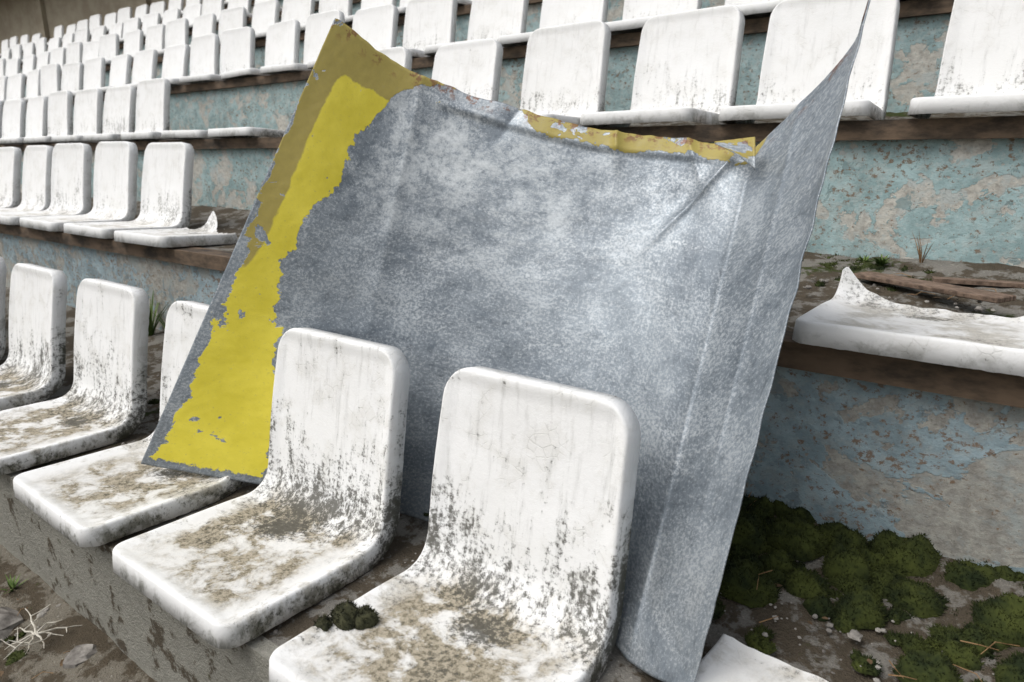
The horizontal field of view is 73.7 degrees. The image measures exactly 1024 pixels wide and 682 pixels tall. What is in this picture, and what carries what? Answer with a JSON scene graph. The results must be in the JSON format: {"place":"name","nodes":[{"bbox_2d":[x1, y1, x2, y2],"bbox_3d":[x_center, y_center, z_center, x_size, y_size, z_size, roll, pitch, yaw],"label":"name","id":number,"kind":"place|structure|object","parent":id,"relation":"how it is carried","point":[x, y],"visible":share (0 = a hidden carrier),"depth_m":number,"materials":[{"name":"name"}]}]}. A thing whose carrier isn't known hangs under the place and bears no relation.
{"place":"outdoors","nodes":[
{"label":"outdoors","id":0,"kind":"place"},
{"bbox_2d":[0,544,156,681],"bbox_3d":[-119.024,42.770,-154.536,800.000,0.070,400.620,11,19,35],"label":"ground","id":1,"kind":"structure","parent":0,"point":[109,661],"depth_m":1.70,"materials":[{"name":"concrete"}]},
{"bbox_2d":[0,607,22,640],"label":"stone","id":2,"kind":"object","parent":1,"relation":"on","point":[10,619],"visible":1,"depth_m":1.78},
{"bbox_2d":[2,630,28,665],"bbox_3d":[-1.213,0.803,1.560,1.743,0.054,0.521,11,19,35],"label":"moss","id":3,"kind":"object","parent":1,"relation":"on","point":[14,656],"visible":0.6,"depth_m":1.68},
{"bbox_2d":[0,604,81,658],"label":"dry twig","id":4,"kind":"object","parent":1,"relation":"on","point":[34,633],"visible":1,"depth_m":1.69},
{"bbox_2d":[63,644,97,667],"bbox_3d":[-1.035,0.761,1.647,0.063,0.038,0.088,11,19,35],"label":"stone","id":5,"kind":"object","parent":1,"relation":"on","point":[76,656],"visible":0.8,"depth_m":1.63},
{"bbox_2d":[0,287,1023,681],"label":"concrete terrace step","id":6,"kind":"object","parent":1,"relation":"on","point":[152,639],"visible":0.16,"depth_m":1.41,"materials":[{"name":"concrete"}]},
{"bbox_2d":[0,257,5,359],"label":"stadium seat","id":7,"kind":"object","parent":6,"relation":"on","point":[2,303],"visible":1,"depth_m":2.69,"materials":[{"name":"plastic"}]},
{"bbox_2d":[0,263,66,410],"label":"stadium seat","id":8,"kind":"object","parent":6,"relation":"on","point":[33,368],"visible":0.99,"depth_m":2.41,"materials":[{"name":"plastic"}]},
{"bbox_2d":[0,278,149,474],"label":"stadium seat","id":9,"kind":"object","parent":6,"relation":"on","point":[102,402],"visible":1,"depth_m":2.07,"materials":[{"name":"plastic"}]},
{"bbox_2d":[13,301,242,546],"bbox_3d":[-0.923,0.161,1.690,0.433,0.431,0.482,11,19,36],"label":"stadium seat","id":10,"kind":"object","parent":6,"relation":"on","point":[100,498],"visible":0.62,"depth_m":1.66,"materials":[{"name":"plastic"}]},
{"bbox_2d":[148,290,170,335],"bbox_3d":[-1.565,-0.113,2.928,0.295,0.238,0.228,11,19,35],"label":"weed plant","id":11,"kind":"object","parent":6,"relation":"on","point":[151,330],"visible":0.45,"depth_m":2.93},
{"bbox_2d":[112,328,409,648],"bbox_3d":[-0.505,0.241,1.391,0.433,0.430,0.482,11,18,35],"label":"stadium seat","id":12,"kind":"object","parent":6,"relation":"on","point":[311,519],"visible":1,"depth_m":1.43,"materials":[{"name":"plastic"}]},
{"bbox_2d":[269,366,640,681],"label":"stadium seat","id":13,"kind":"object","parent":6,"relation":"on","point":[516,571],"visible":0.99,"depth_m":1.17,"materials":[{"name":"plastic"}]},
{"bbox_2d":[314,600,379,631],"bbox_3d":[-0.283,0.462,1.170,0.116,0.040,0.071,-3,15,-10],"label":"moss tuft","id":14,"kind":"object","parent":13,"relation":"on","point":[348,615],"visible":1,"depth_m":1.16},
{"bbox_2d":[141,0,869,681],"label":"bent metal sheet","id":15,"kind":"object","parent":6,"relation":"on","point":[437,234],"visible":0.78,"depth_m":1.51,"materials":[{"name":"metal"}]},
{"bbox_2d":[148,398,1023,681],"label":"moss","id":16,"kind":"object","parent":6,"relation":"on","point":[863,574],"visible":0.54,"depth_m":1.24,"materials":[{"name":"plant"}]},
{"bbox_2d":[695,634,827,681],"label":"broken stadium seat","id":17,"kind":"object","parent":6,"relation":"on","point":[726,658],"visible":0.98,"depth_m":1.07,"materials":[{"name":"plastic"}]},
{"bbox_2d":[17,273,1019,681],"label":"dry twig","id":18,"kind":"object","parent":1,"relation":"on","point":[775,617],"visible":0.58,"depth_m":1.08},
{"bbox_2d":[0,0,225,53],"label":"wall","id":19,"kind":"structure","parent":0,"point":[17,18],"depth_m":13.72,"materials":[{"name":"beige paint"}]},
{"bbox_2d":[32,0,49,42],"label":"pilaster","id":20,"kind":"object","parent":19,"relation":"attached to","point":[40,17],"visible":0.44,"depth_m":13.93,"materials":[{"name":"beige paint"}]},
{"bbox_2d":[0,0,283,58],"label":"concrete terrace step","id":21,"kind":"object","parent":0,"point":[253,3],"visible":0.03,"depth_m":8.73,"materials":[{"name":"teal paint"}]},
{"bbox_2d":[89,14,101,32],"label":"stadium seat","id":22,"kind":"object","parent":21,"relation":"on","point":[95,20],"visible":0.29,"depth_m":11.77,"materials":[{"name":"plastic"}]},
{"bbox_2d":[90,13,117,36],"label":"stadium seat","id":23,"kind":"object","parent":21,"relation":"on","point":[110,19],"visible":0.34,"depth_m":11.51,"materials":[{"name":"plastic"}]},
{"bbox_2d":[107,7,131,32],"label":"stadium seat","id":24,"kind":"object","parent":21,"relation":"on","point":[123,14],"visible":0.33,"depth_m":11.19,"materials":[{"name":"plastic"}]},
{"bbox_2d":[135,4,148,21],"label":"stadium seat","id":25,"kind":"object","parent":21,"relation":"on","point":[141,11],"visible":0.23,"depth_m":10.88,"materials":[{"name":"plastic"}]},
{"bbox_2d":[141,1,166,24],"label":"stadium seat","id":26,"kind":"object","parent":21,"relation":"on","point":[160,7],"visible":0.3,"depth_m":10.60,"materials":[{"name":"plastic"}]},
{"bbox_2d":[161,0,183,20],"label":"stadium seat","id":27,"kind":"object","parent":21,"relation":"on","point":[178,4],"visible":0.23,"depth_m":10.25,"materials":[{"name":"plastic"}]},
{"bbox_2d":[20,0,399,72],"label":"concrete terrace step","id":28,"kind":"object","parent":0,"point":[356,5],"visible":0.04,"depth_m":7.40,"materials":[{"name":"teal paint"}]},
{"bbox_2d":[12,44,21,59],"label":"stadium seat","id":29,"kind":"object","parent":28,"relation":"on","point":[16,50],"visible":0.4,"depth_m":11.93,"materials":[{"name":"plastic"}]},
{"bbox_2d":[23,42,34,58],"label":"stadium seat","id":30,"kind":"object","parent":28,"relation":"on","point":[29,49],"visible":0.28,"depth_m":11.66,"materials":[{"name":"plastic"}]},
{"bbox_2d":[21,37,46,63],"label":"stadium seat","id":31,"kind":"object","parent":28,"relation":"on","point":[41,45],"visible":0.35,"depth_m":11.33,"materials":[{"name":"plastic"}]},
{"bbox_2d":[22,37,61,61],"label":"stadium seat","id":32,"kind":"object","parent":28,"relation":"on","point":[55,42],"visible":0.31,"depth_m":11.08,"materials":[{"name":"plastic"}]},
{"bbox_2d":[74,28,89,45],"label":"stadium seat","id":33,"kind":"object","parent":28,"relation":"on","point":[82,35],"visible":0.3,"depth_m":10.46,"materials":[{"name":"plastic"}]},
{"bbox_2d":[91,25,106,40],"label":"stadium seat","id":34,"kind":"object","parent":28,"relation":"on","point":[98,32],"visible":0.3,"depth_m":10.17,"materials":[{"name":"plastic"}]},
{"bbox_2d":[109,22,123,38],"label":"stadium seat","id":35,"kind":"object","parent":28,"relation":"on","point":[116,28],"visible":0.3,"depth_m":9.86,"materials":[{"name":"plastic"}]},
{"bbox_2d":[123,17,140,37],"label":"stadium seat","id":36,"kind":"object","parent":28,"relation":"on","point":[132,24],"visible":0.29,"depth_m":9.57,"materials":[{"name":"plastic"}]},
{"bbox_2d":[119,12,160,43],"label":"stadium seat","id":37,"kind":"object","parent":28,"relation":"on","point":[151,19],"visible":0.41,"depth_m":9.25,"materials":[{"name":"plastic"}]},
{"bbox_2d":[144,8,180,38],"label":"stadium seat","id":38,"kind":"object","parent":28,"relation":"on","point":[172,14],"visible":0.29,"depth_m":8.95,"materials":[{"name":"plastic"}]},
{"bbox_2d":[182,3,201,23],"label":"stadium seat","id":39,"kind":"object","parent":28,"relation":"on","point":[191,13],"visible":0.23,"depth_m":8.69,"materials":[{"name":"plastic"}]},
{"bbox_2d":[189,0,224,29],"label":"stadium seat","id":40,"kind":"object","parent":28,"relation":"on","point":[216,7],"visible":0.25,"depth_m":8.35,"materials":[{"name":"plastic"}]},
{"bbox_2d":[216,0,251,23],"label":"stadium seat","id":41,"kind":"object","parent":28,"relation":"on","point":[246,4],"visible":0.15,"depth_m":8.05,"materials":[{"name":"plastic"}]},
{"bbox_2d":[25,0,724,96],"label":"concrete terrace step","id":42,"kind":"object","parent":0,"point":[615,10],"visible":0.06,"depth_m":4.78,"materials":[{"name":"teal paint"}]},
{"bbox_2d":[5,58,20,76],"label":"stadium seat","id":43,"kind":"object","parent":42,"relation":"on","point":[13,65],"visible":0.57,"depth_m":10.17,"materials":[{"name":"plastic"}]},
{"bbox_2d":[22,54,36,73],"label":"stadium seat","id":44,"kind":"object","parent":42,"relation":"on","point":[29,62],"visible":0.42,"depth_m":9.86,"materials":[{"name":"plastic"}]},
{"bbox_2d":[36,51,50,68],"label":"stadium seat","id":45,"kind":"object","parent":42,"relation":"on","point":[43,58],"visible":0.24,"depth_m":9.58,"materials":[{"name":"plastic"}]},
{"bbox_2d":[25,47,65,78],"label":"stadium seat","id":46,"kind":"object","parent":42,"relation":"on","point":[57,55],"visible":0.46,"depth_m":9.25,"materials":[{"name":"plastic"}]},
{"bbox_2d":[66,41,82,63],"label":"stadium seat","id":47,"kind":"object","parent":42,"relation":"on","point":[74,51],"visible":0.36,"depth_m":8.93,"materials":[{"name":"plastic"}]},
{"bbox_2d":[61,40,98,72],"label":"stadium seat","id":48,"kind":"object","parent":42,"relation":"on","point":[90,49],"visible":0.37,"depth_m":8.70,"materials":[{"name":"plastic"}]},
{"bbox_2d":[83,33,118,64],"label":"stadium seat","id":49,"kind":"object","parent":42,"relation":"on","point":[108,46],"visible":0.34,"depth_m":8.35,"materials":[{"name":"plastic"}]},
{"bbox_2d":[106,29,143,64],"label":"stadium seat","id":50,"kind":"object","parent":42,"relation":"on","point":[133,42],"visible":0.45,"depth_m":8.04,"materials":[{"name":"plastic"}]},
{"bbox_2d":[132,24,165,60],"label":"stadium seat","id":51,"kind":"object","parent":42,"relation":"on","point":[155,37],"visible":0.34,"depth_m":7.74,"materials":[{"name":"plastic"}]},
{"bbox_2d":[133,18,188,58],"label":"stadium seat","id":52,"kind":"object","parent":42,"relation":"on","point":[176,31],"visible":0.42,"depth_m":7.44,"materials":[{"name":"plastic"}]},
{"bbox_2d":[158,13,216,55],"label":"stadium seat","id":53,"kind":"object","parent":42,"relation":"on","point":[204,24],"visible":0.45,"depth_m":7.11,"materials":[{"name":"plastic"}]},
{"bbox_2d":[189,6,246,48],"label":"stadium seat","id":54,"kind":"object","parent":42,"relation":"on","point":[232,18],"visible":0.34,"depth_m":6.85,"materials":[{"name":"plastic"}]},
{"bbox_2d":[220,0,279,45],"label":"stadium seat","id":55,"kind":"object","parent":42,"relation":"on","point":[265,16],"visible":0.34,"depth_m":6.52,"materials":[{"name":"plastic"}]},
{"bbox_2d":[255,0,314,39],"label":"stadium seat","id":56,"kind":"object","parent":42,"relation":"on","point":[300,11],"visible":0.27,"depth_m":6.24,"materials":[{"name":"plastic"}]},
{"bbox_2d":[300,0,352,32],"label":"stadium seat","id":57,"kind":"object","parent":42,"relation":"on","point":[344,7],"visible":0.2,"depth_m":5.92,"materials":[{"name":"plastic"}]},
{"bbox_2d":[345,0,396,24],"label":"stadium seat","id":58,"kind":"object","parent":42,"relation":"on","point":[364,4],"visible":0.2,"depth_m":5.62,"materials":[{"name":"plastic"}]},
{"bbox_2d":[2,0,953,134],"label":"concrete terrace step","id":59,"kind":"object","parent":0,"point":[268,101],"visible":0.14,"depth_m":3.30,"materials":[{"name":"teal paint"}]},
{"bbox_2d":[0,76,7,99],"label":"stadium seat","id":60,"kind":"object","parent":59,"relation":"on","point":[3,85],"visible":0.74,"depth_m":8.45,"materials":[{"name":"plastic"}]},
{"bbox_2d":[6,73,25,99],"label":"stadium seat","id":61,"kind":"object","parent":59,"relation":"on","point":[15,86],"visible":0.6,"depth_m":8.23,"materials":[{"name":"plastic"}]},
{"bbox_2d":[0,69,40,105],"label":"stadium seat","id":62,"kind":"object","parent":59,"relation":"on","point":[33,88],"visible":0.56,"depth_m":7.91,"materials":[{"name":"plastic"}]},
{"bbox_2d":[5,63,60,102],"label":"stadium seat","id":63,"kind":"object","parent":59,"relation":"on","point":[50,78],"visible":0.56,"depth_m":7.62,"materials":[{"name":"plastic"}]},
{"bbox_2d":[24,62,83,101],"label":"stadium seat","id":64,"kind":"object","parent":59,"relation":"on","point":[72,77],"visible":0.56,"depth_m":7.33,"materials":[{"name":"plastic"}]},
{"bbox_2d":[45,57,105,97],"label":"stadium seat","id":65,"kind":"object","parent":59,"relation":"on","point":[94,72],"visible":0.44,"depth_m":7.01,"materials":[{"name":"plastic"}]},
{"bbox_2d":[72,54,131,97],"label":"stadium seat","id":66,"kind":"object","parent":59,"relation":"on","point":[120,71],"visible":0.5,"depth_m":6.69,"materials":[{"name":"plastic"}]},
{"bbox_2d":[98,49,157,93],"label":"stadium seat","id":67,"kind":"object","parent":59,"relation":"on","point":[144,64],"visible":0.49,"depth_m":6.40,"materials":[{"name":"plastic"}]},
{"bbox_2d":[119,43,189,89],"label":"stadium seat","id":68,"kind":"object","parent":59,"relation":"on","point":[175,61],"visible":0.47,"depth_m":6.09,"materials":[{"name":"plastic"}]},
{"bbox_2d":[168,33,219,85],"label":"stadium seat","id":69,"kind":"object","parent":59,"relation":"on","point":[204,54],"visible":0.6,"depth_m":5.77,"materials":[{"name":"plastic"}]},
{"bbox_2d":[179,27,254,83],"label":"stadium seat","id":70,"kind":"object","parent":59,"relation":"on","point":[237,49],"visible":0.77,"depth_m":5.48,"materials":[{"name":"plastic"}]},
{"bbox_2d":[221,19,299,79],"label":"stadium seat","id":71,"kind":"object","parent":59,"relation":"on","point":[282,42],"visible":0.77,"depth_m":5.15,"materials":[{"name":"plastic"}]},
{"bbox_2d":[260,10,344,74],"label":"stadium seat","id":72,"kind":"object","parent":59,"relation":"on","point":[318,27],"visible":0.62,"depth_m":4.90,"materials":[{"name":"plastic"}]},
{"bbox_2d":[307,4,398,68],"bbox_3d":[-1.043,-2.002,4.488,0.433,0.430,0.482,10,17,34],"label":"stadium seat","id":73,"kind":"object","parent":59,"relation":"on","point":[375,27],"visible":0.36,"depth_m":4.57,"materials":[{"name":"plastic"}]},
{"bbox_2d":[403,0,457,57],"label":"stadium seat","id":74,"kind":"object","parent":59,"relation":"on","point":[429,22],"visible":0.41,"depth_m":4.31,"materials":[{"name":"plastic"}]},
{"bbox_2d":[424,0,528,55],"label":"stadium seat","id":75,"kind":"object","parent":59,"relation":"on","point":[494,19],"visible":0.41,"depth_m":4.00,"materials":[{"name":"plastic"}]},
{"bbox_2d":[498,0,608,47],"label":"stadium seat","id":76,"kind":"object","parent":59,"relation":"on","point":[557,12],"visible":0.46,"depth_m":3.68,"materials":[{"name":"plastic"}]},
{"bbox_2d":[605,0,701,34],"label":"stadium seat","id":77,"kind":"object","parent":59,"relation":"on","point":[638,15],"visible":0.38,"depth_m":3.37,"materials":[{"name":"plastic"}]},
{"bbox_2d":[725,0,783,19],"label":"stadium seat","id":78,"kind":"object","parent":59,"relation":"on","point":[751,9],"visible":0.17,"depth_m":2.81,"materials":[{"name":"plastic"}]},
{"bbox_2d":[5,229,995,681],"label":"gravel","id":79,"kind":"structure","parent":0,"point":[275,631],"depth_m":1.21,"materials":[{"name":"gravel"}]},
{"bbox_2d":[0,193,1023,572],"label":"concrete terrace step","id":80,"kind":"object","parent":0,"point":[866,445],"visible":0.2,"depth_m":1.36,"materials":[{"name":"blue paint"}]},
{"bbox_2d":[0,147,21,207],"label":"stadium seat","id":81,"kind":"object","parent":80,"relation":"on","point":[10,172],"visible":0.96,"depth_m":4.50,"materials":[{"name":"plastic"}]},
{"bbox_2d":[0,145,53,211],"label":"stadium seat","id":82,"kind":"object","parent":80,"relation":"on","point":[36,179],"visible":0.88,"depth_m":4.25,"materials":[{"name":"plastic"}]},
{"bbox_2d":[0,143,91,224],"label":"stadium seat","id":83,"kind":"object","parent":80,"relation":"on","point":[71,170],"visible":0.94,"depth_m":3.94,"materials":[{"name":"plastic"}]},
{"bbox_2d":[20,141,137,231],"bbox_3d":[-2.242,-0.810,3.538,0.433,0.430,0.482,12,20,35],"label":"stadium seat","id":84,"kind":"object","parent":80,"relation":"on","point":[115,184],"visible":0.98,"depth_m":3.62,"materials":[{"name":"plastic"}]},
{"bbox_2d":[64,142,193,238],"bbox_3d":[-1.818,-0.726,3.246,0.433,0.430,0.481,11,18,35],"label":"stadium seat","id":85,"kind":"object","parent":80,"relation":"on","point":[166,189],"visible":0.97,"depth_m":3.33,"materials":[{"name":"plastic"}]},
{"bbox_2d":[114,211,237,247],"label":"broken stadium seat","id":86,"kind":"object","parent":80,"relation":"on","point":[207,233],"visible":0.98,"depth_m":2.85,"materials":[{"name":"plastic"}]},
{"bbox_2d":[792,267,1023,376],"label":"broken stadium seat","id":87,"kind":"object","parent":80,"relation":"on","point":[854,314],"visible":1,"depth_m":1.28,"materials":[{"name":"plastic"}]},
{"bbox_2d":[802,254,1023,300],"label":"moss","id":88,"kind":"object","parent":80,"relation":"on","point":[829,265],"visible":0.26,"depth_m":1.94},
{"bbox_2d":[853,271,1015,303],"bbox_3d":[1.014,-0.136,1.673,0.060,0.012,0.400,-8,16,-18],"label":"wooden plank","id":89,"kind":"object","parent":80,"relation":"on","point":[963,292],"visible":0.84,"depth_m":1.63,"materials":[{"name":"brown wood"}]},
{"bbox_2d":[932,276,1023,287],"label":"wooden plank","id":90,"kind":"object","parent":80,"relation":"on","point":[999,283],"visible":0.89,"depth_m":1.72,"materials":[{"name":"brown wood"}]},
{"bbox_2d":[0,111,1023,267],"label":"concrete terrace step","id":91,"kind":"object","parent":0,"point":[893,182],"visible":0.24,"depth_m":1.96,"materials":[{"name":"teal paint"}]},
{"bbox_2d":[2,99,25,137],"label":"stadium seat","id":92,"kind":"object","parent":91,"relation":"on","point":[13,118],"visible":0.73,"depth_m":6.38,"materials":[{"name":"plastic"}]},
{"bbox_2d":[0,96,47,144],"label":"stadium seat","id":93,"kind":"object","parent":91,"relation":"on","point":[37,117],"visible":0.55,"depth_m":6.07,"materials":[{"name":"plastic"}]},
{"bbox_2d":[0,90,72,143],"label":"stadium seat","id":94,"kind":"object","parent":91,"relation":"on","point":[60,112],"visible":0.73,"depth_m":5.75,"materials":[{"name":"plastic"}]},
{"bbox_2d":[24,88,102,143],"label":"stadium seat","id":95,"kind":"object","parent":91,"relation":"on","point":[88,110],"visible":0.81,"depth_m":5.46,"materials":[{"name":"plastic"}]},
{"bbox_2d":[52,85,136,142],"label":"stadium seat","id":96,"kind":"object","parent":91,"relation":"on","point":[119,111],"visible":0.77,"depth_m":5.16,"materials":[{"name":"plastic"}]},
{"bbox_2d":[83,78,170,140],"bbox_3d":[-2.682,-1.611,4.759,0.433,0.430,0.482,11,20,35],"label":"stadium seat","id":97,"kind":"object","parent":91,"relation":"on","point":[153,105],"visible":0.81,"depth_m":4.84,"materials":[{"name":"plastic"}]},
{"bbox_2d":[121,131,183,140],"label":"broken stadium seat","id":98,"kind":"object","parent":91,"relation":"on","point":[144,136],"visible":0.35,"depth_m":4.28,"materials":[{"name":"plastic"}]},
{"bbox_2d":[161,130,222,139],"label":"broken stadium seat","id":99,"kind":"object","parent":91,"relation":"on","point":[185,134],"visible":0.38,"depth_m":3.99,"materials":[{"name":"plastic"}]},
{"bbox_2d":[208,127,284,138],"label":"broken stadium seat","id":100,"kind":"object","parent":91,"relation":"on","point":[243,132],"visible":0.73,"depth_m":3.69,"materials":[{"name":"plastic"}]},
{"bbox_2d":[377,46,411,70],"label":"stadium seat","id":101,"kind":"object","parent":91,"relation":"on","point":[401,56],"visible":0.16,"depth_m":3.42,"materials":[{"name":"plastic"}]},
{"bbox_2d":[432,38,502,100],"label":"stadium seat","id":102,"kind":"object","parent":91,"relation":"on","point":[472,68],"visible":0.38,"depth_m":3.17,"materials":[{"name":"plastic"}]},
{"bbox_2d":[520,20,610,124],"bbox_3d":[0.107,-1.071,2.755,0.433,0.430,0.482,11,20,37],"label":"stadium seat","id":103,"kind":"object","parent":91,"relation":"on","point":[565,73],"visible":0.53,"depth_m":2.85,"materials":[{"name":"plastic"}]},
{"bbox_2d":[580,5,744,127],"bbox_3d":[0.545,-0.985,2.448,0.433,0.430,0.482,11,18,37],"label":"stadium seat","id":104,"kind":"object","parent":91,"relation":"on","point":[688,65],"visible":0.9,"depth_m":2.53,"materials":[{"name":"plastic"}]},
{"bbox_2d":[718,0,899,123],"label":"stadium seat","id":105,"kind":"object","parent":91,"relation":"on","point":[808,44],"visible":0.78,"depth_m":2.26,"materials":[{"name":"plastic"}]},
{"bbox_2d":[907,0,1023,118],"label":"stadium seat","id":106,"kind":"object","parent":91,"relation":"on","point":[982,66],"visible":1,"depth_m":2.01,"materials":[{"name":"plastic"}]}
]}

